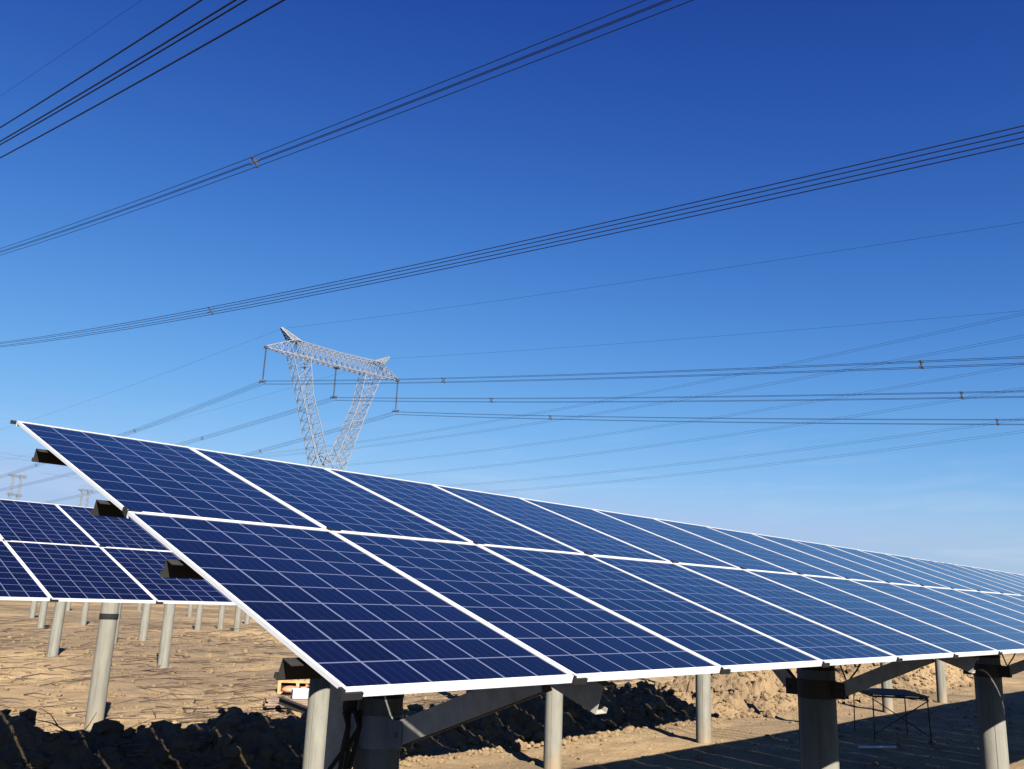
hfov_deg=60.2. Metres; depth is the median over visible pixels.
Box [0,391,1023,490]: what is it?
power line
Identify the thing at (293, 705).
steel beam
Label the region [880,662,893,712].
concrete post
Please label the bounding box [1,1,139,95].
ground wire
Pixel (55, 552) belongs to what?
solar array
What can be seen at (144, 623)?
concrete post
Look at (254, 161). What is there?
power line
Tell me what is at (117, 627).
concrete post
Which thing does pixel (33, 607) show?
concrete post
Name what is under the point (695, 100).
sky
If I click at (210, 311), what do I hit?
power line
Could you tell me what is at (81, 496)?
pylon
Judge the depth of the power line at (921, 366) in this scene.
80.18 m
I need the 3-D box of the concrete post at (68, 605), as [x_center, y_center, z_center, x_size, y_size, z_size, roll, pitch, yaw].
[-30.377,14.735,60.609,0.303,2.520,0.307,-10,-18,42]
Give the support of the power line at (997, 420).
hanging from the lattice tower
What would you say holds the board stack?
on the ground
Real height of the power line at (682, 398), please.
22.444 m
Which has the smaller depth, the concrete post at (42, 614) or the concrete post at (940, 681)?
the concrete post at (940, 681)
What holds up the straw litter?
on the soil ridge
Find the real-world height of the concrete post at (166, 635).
2.692 m
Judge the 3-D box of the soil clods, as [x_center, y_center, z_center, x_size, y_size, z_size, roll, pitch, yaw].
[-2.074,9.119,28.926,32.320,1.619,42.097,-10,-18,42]
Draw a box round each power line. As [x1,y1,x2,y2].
[0,0,284,157]
[0,0,692,254]
[0,125,1023,346]
[0,356,1023,475]
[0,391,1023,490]
[1,313,1020,459]
[14,335,1022,457]
[41,411,1023,502]
[43,387,1023,478]
[49,363,1023,467]
[85,430,1022,492]
[443,418,1019,486]
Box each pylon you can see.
[7,473,26,500]
[76,488,92,506]
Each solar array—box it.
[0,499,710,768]
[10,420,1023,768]
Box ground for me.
[0,600,1023,768]
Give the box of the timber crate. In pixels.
[277,679,309,693]
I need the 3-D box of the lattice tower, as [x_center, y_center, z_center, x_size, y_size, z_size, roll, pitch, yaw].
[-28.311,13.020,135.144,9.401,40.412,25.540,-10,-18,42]
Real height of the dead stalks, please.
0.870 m
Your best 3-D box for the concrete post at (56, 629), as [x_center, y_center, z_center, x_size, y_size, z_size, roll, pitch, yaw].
[-13.294,7.139,25.790,0.317,2.558,0.322,-10,-18,42]
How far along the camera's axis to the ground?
21.32 m
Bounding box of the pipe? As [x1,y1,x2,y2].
[858,746,896,748]
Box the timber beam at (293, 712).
[287,708,300,717]
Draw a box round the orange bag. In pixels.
[282,684,308,693]
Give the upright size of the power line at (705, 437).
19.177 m
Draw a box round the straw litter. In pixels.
[9,689,694,768]
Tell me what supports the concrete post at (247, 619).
on the ground
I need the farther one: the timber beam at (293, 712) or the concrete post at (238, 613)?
the concrete post at (238, 613)
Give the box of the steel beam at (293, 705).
[277,697,306,713]
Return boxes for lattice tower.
[259,327,399,470]
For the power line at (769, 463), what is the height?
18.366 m
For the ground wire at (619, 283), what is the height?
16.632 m
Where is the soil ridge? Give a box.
[0,659,972,768]
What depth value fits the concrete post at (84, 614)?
43.48 m
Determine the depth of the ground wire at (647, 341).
106.56 m
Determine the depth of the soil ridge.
15.19 m
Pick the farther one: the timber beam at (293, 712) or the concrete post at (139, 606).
the concrete post at (139, 606)
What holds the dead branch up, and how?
on the soil ridge
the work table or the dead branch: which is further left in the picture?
the dead branch
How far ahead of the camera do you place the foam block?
20.64 m
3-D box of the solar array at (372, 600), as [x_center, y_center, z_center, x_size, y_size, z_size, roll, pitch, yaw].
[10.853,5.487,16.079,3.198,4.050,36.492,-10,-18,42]
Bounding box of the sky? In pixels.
[0,0,1023,574]
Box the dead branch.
[33,708,96,739]
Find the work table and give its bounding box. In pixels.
[853,688,931,744]
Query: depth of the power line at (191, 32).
28.31 m
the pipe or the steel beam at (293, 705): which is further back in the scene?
the steel beam at (293, 705)
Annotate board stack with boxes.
[263,697,307,707]
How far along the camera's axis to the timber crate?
22.62 m
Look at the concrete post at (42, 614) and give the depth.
37.98 m
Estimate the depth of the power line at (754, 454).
188.02 m
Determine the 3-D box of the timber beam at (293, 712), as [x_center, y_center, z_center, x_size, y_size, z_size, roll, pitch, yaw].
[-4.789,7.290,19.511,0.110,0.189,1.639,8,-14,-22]
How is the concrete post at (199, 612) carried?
on the ground
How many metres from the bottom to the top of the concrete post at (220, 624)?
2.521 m
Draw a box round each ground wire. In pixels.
[0,222,1022,429]
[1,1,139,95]
[4,311,1015,459]
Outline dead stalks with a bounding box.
[0,618,632,733]
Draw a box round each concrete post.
[29,601,37,617]
[37,601,47,628]
[46,601,66,657]
[65,602,70,610]
[80,602,89,625]
[84,602,119,731]
[114,603,121,643]
[137,603,141,610]
[138,603,151,640]
[157,604,175,668]
[187,604,192,616]
[194,604,202,629]
[217,605,225,628]
[233,605,241,630]
[244,613,249,623]
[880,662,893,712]
[934,658,946,702]
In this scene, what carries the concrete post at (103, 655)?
on the ground
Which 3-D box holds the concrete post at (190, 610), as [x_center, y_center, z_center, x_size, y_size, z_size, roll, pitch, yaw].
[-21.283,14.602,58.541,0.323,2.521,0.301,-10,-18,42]
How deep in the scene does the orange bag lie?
22.20 m
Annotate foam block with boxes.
[291,688,308,698]
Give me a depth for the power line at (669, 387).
155.81 m
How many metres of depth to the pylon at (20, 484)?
450.41 m
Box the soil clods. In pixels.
[0,632,1023,768]
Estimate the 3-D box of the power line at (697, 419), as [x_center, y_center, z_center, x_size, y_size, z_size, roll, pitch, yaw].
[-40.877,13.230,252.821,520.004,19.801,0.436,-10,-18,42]

